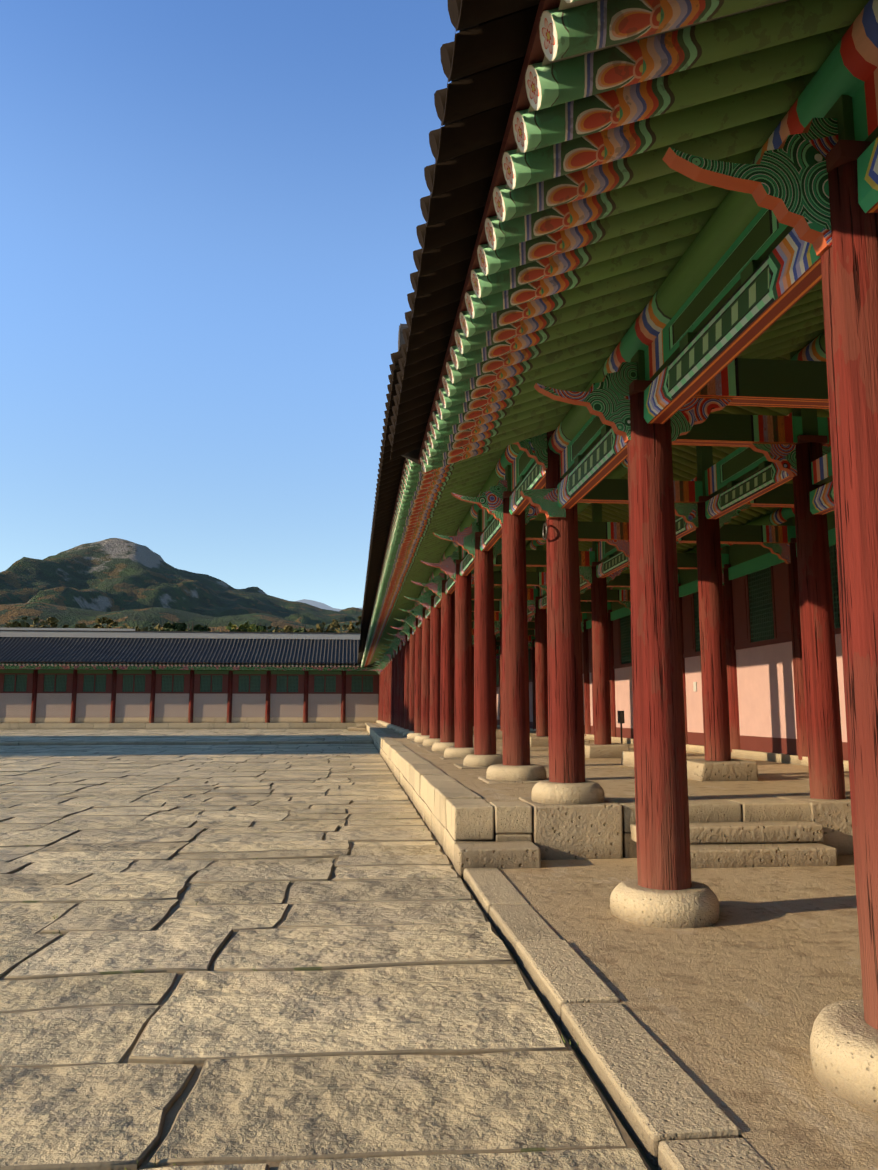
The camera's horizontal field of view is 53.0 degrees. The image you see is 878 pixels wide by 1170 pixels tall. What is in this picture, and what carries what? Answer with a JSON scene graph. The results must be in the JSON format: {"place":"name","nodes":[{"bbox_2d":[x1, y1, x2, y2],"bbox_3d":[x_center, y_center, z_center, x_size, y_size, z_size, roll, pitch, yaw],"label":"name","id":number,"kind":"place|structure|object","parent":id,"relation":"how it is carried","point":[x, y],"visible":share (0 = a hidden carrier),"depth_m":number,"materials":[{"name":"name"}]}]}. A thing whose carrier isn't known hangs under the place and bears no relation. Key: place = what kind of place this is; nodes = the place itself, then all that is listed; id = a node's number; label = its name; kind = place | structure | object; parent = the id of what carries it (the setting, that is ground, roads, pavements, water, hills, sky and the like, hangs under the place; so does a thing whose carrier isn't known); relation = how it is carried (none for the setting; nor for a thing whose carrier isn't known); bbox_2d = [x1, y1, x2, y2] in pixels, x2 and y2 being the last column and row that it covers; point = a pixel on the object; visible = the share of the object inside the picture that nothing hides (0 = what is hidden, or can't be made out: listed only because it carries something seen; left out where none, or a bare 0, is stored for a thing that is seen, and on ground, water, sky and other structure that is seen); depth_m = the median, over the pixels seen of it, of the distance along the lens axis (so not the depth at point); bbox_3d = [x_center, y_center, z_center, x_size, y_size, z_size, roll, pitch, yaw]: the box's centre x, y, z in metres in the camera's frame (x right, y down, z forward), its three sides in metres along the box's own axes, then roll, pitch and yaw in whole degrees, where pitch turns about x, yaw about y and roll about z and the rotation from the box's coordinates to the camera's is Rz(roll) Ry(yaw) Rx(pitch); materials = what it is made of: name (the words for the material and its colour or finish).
{"place":"outdoors","nodes":[
{"label":"outdoors","id":0,"kind":"place"},
{"bbox_2d":[0,538,361,632],"bbox_3d":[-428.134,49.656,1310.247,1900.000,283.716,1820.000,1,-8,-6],"label":"mountain","id":1,"kind":"structure","parent":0,"point":[122,582],"depth_m":1156.13,"materials":[{"name":"green plant"}]},
{"bbox_2d":[0,0,459,608],"label":"sky","id":2,"kind":"structure","parent":0,"point":[211,213],"materials":[{"name":"blue"}]},
{"bbox_2d":[295,599,362,610],"bbox_3d":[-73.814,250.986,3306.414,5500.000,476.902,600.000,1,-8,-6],"label":"distant ridge","id":3,"kind":"structure","parent":0,"point":[318,604],"depth_m":3580.87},
{"bbox_2d":[346,728,744,1169],"bbox_3d":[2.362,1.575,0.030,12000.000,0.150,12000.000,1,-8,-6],"label":"ground","id":4,"kind":"structure","parent":0,"point":[652,1167],"depth_m":4.03,"materials":[{"name":"soil"}]},
{"bbox_2d":[0,617,68,627],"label":"tree","id":5,"kind":"object","parent":4,"relation":"on","point":[52,621],"visible":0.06,"depth_m":118.70,"materials":[{"name":"green plant"}]},
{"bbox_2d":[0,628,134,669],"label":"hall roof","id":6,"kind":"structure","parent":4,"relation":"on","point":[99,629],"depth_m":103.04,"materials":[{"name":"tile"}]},
{"bbox_2d":[75,617,138,628],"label":"tree","id":7,"kind":"object","parent":4,"relation":"on","point":[105,620],"depth_m":117.39,"materials":[{"name":"green plant"}]},
{"bbox_2d":[135,623,175,630],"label":"tree","id":8,"kind":"object","parent":4,"relation":"on","point":[157,627],"depth_m":99.09,"materials":[{"name":"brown plant"}]},
{"bbox_2d":[149,619,186,630],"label":"tree","id":9,"kind":"object","parent":4,"relation":"on","point":[168,626],"visible":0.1,"depth_m":93.36,"materials":[{"name":"green plant"}]},
{"bbox_2d":[0,741,372,745],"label":"courtyard step kerb","id":10,"kind":"structure","parent":4,"relation":"on","point":[185,743],"depth_m":40.36,"materials":[{"name":"stone"}]},
{"bbox_2d":[0,666,379,729],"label":"corridor wall","id":11,"kind":"structure","parent":4,"relation":"on","point":[133,697],"depth_m":69.69,"materials":[{"name":"paint"}]},
{"bbox_2d":[0,630,378,666],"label":"tiled roof","id":12,"kind":"structure","parent":11,"relation":"on","point":[148,648],"depth_m":71.39,"materials":[{"name":"tile"}]},
{"bbox_2d":[175,621,210,631],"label":"tree","id":13,"kind":"object","parent":4,"relation":"on","point":[198,627],"depth_m":97.34,"materials":[{"name":"green plant"}]},
{"bbox_2d":[194,631,253,670],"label":"tree","id":14,"kind":"object","parent":4,"relation":"on","point":[220,670],"visible":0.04,"depth_m":91.46,"materials":[{"name":"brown plant"}]},
{"bbox_2d":[222,621,272,670],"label":"tree","id":15,"kind":"object","parent":4,"relation":"on","point":[254,627],"depth_m":96.75,"materials":[{"name":"green plant"}]},
{"bbox_2d":[230,628,275,670],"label":"tree","id":16,"kind":"object","parent":4,"relation":"on","point":[237,630],"depth_m":95.82,"materials":[{"name":"green plant"}]},
{"bbox_2d":[257,623,283,670],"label":"tree","id":17,"kind":"object","parent":4,"relation":"on","point":[264,627],"depth_m":100.43,"materials":[{"name":"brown plant"}]},
{"bbox_2d":[247,626,314,670],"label":"tree","id":18,"kind":"object","parent":4,"relation":"on","point":[287,629],"visible":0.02,"depth_m":95.83,"materials":[{"name":"green plant"}]},
{"bbox_2d":[281,625,304,670],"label":"tree","id":19,"kind":"object","parent":4,"relation":"on","point":[299,629],"depth_m":98.66,"materials":[{"name":"green plant"}]},
{"bbox_2d":[296,627,342,670],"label":"tree","id":20,"kind":"object","parent":4,"relation":"on","point":[330,631],"depth_m":96.09,"materials":[{"name":"green plant"}]},
{"bbox_2d":[0,729,648,1169],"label":"courtyard paving","id":21,"kind":"structure","parent":4,"relation":"on","point":[374,1011],"depth_m":5.18,"materials":[{"name":"stone"}]},
{"bbox_2d":[2,769,577,1169],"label":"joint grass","id":22,"kind":"structure","parent":21,"relation":"on","point":[564,1041],"depth_m":7.24,"materials":[{"name":"green plant"}]},
{"bbox_2d":[0,729,650,1169],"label":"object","id":23,"kind":"object","parent":21,"relation":"on","point":[180,1101],"visible":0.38,"depth_m":4.04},
{"bbox_2d":[309,615,361,632],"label":"tree","id":24,"kind":"object","parent":4,"relation":"on","point":[351,628],"visible":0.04,"depth_m":97.02,"materials":[{"name":"green plant"}]},
{"bbox_2d":[347,724,365,730],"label":"end steps","id":25,"kind":"structure","parent":4,"relation":"on","point":[360,727],"depth_m":61.01,"materials":[{"name":"stone"}]},
{"bbox_2d":[365,722,850,866],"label":"platform edge stones","id":26,"kind":"object","parent":4,"relation":"on","point":[451,811],"visible":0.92,"depth_m":9.41,"materials":[{"name":"stone"}]},
{"bbox_2d":[463,868,773,1169],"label":"kerb stones","id":27,"kind":"object","parent":4,"relation":"on","point":[673,1114],"visible":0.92,"depth_m":3.95,"materials":[{"name":"stone"}]},
{"bbox_2d":[379,160,877,1029],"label":"columns","id":28,"kind":"structure","parent":4,"relation":"on","point":[439,676],"depth_m":9.62,"materials":[{"name":"red wood"}]},
{"bbox_2d":[542,523,547,539],"bbox_3d":[1.200,-0.606,9.947,0.024,0.204,0.204,1,-8,-6],"label":"iron ring","id":29,"kind":"object","parent":28,"relation":"attached to","point":[543,534],"visible":1,"depth_m":9.92,"materials":[{"name":"grey metal"}]},
{"bbox_2d":[370,0,877,674],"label":"timber frame","id":30,"kind":"object","parent":28,"relation":"on","point":[744,274],"visible":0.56,"depth_m":7.17,"materials":[{"name":"green wood"}]},
{"bbox_2d":[357,0,868,667],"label":"roof eaves","id":31,"kind":"object","parent":30,"relation":"on","point":[567,210],"visible":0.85,"depth_m":5.13,"materials":[{"name":"green paint"}]},
{"bbox_2d":[398,324,407,350],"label":"gable ridge tiles","id":32,"kind":"object","parent":31,"relation":"on","point":[401,340],"visible":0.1,"depth_m":9.31,"materials":[{"name":"grey tile"}]},
{"bbox_2d":[454,795,853,879],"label":"stone steps","id":33,"kind":"structure","parent":4,"relation":"on","point":[824,837],"depth_m":9.05,"materials":[{"name":"stone"}]},
{"bbox_2d":[371,723,849,802],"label":"earth floor","id":34,"kind":"structure","parent":0,"point":[614,778],"depth_m":12.62,"materials":[{"name":"brown soil"}]},
{"bbox_2d":[376,723,757,783],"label":"square column bases","id":35,"kind":"object","parent":34,"relation":"on","point":[731,770],"depth_m":12.81,"materials":[{"name":"beige stone"}]},
{"bbox_2d":[617,711,624,743],"bbox_3d":[5.266,4.128,25.413,0.200,0.980,0.260,1,-8,-6],"label":"sign stand","id":36,"kind":"object","parent":34,"relation":"on","point":[621,720],"visible":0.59,"depth_m":25.35,"materials":[{"name":"grey metal"}]},
{"bbox_2d":[376,720,877,1112],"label":"column base stones","id":37,"kind":"object","parent":34,"relation":"on","point":[844,1047],"depth_m":6.26,"materials":[{"name":"beige stone"}]},
{"bbox_2d":[496,545,848,770],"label":"back wall","id":38,"kind":"structure","parent":34,"relation":"on","point":[764,662],"depth_m":18.34,"materials":[{"name":"pink paint"}]},
{"bbox_2d":[592,671,593,734],"bbox_3d":[5.385,3.962,29.610,0.110,2.170,1.260,1,-8,-6],"label":"wall door","id":39,"kind":"structure","parent":38,"relation":"attached to","point":[592,702],"depth_m":30.21,"materials":[{"name":"red wood"}]},
{"bbox_2d":[693,682,696,690],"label":"plaque wall","id":40,"kind":"structure","parent":38,"relation":"attached to","point":[694,686],"depth_m":21.43,"materials":[{"name":"grey"}]},
{"bbox_2d":[500,855,877,1169],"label":"earth floor","id":41,"kind":"structure","parent":0,"point":[744,990],"depth_m":5.08,"materials":[{"name":"beige soil"}]}
]}

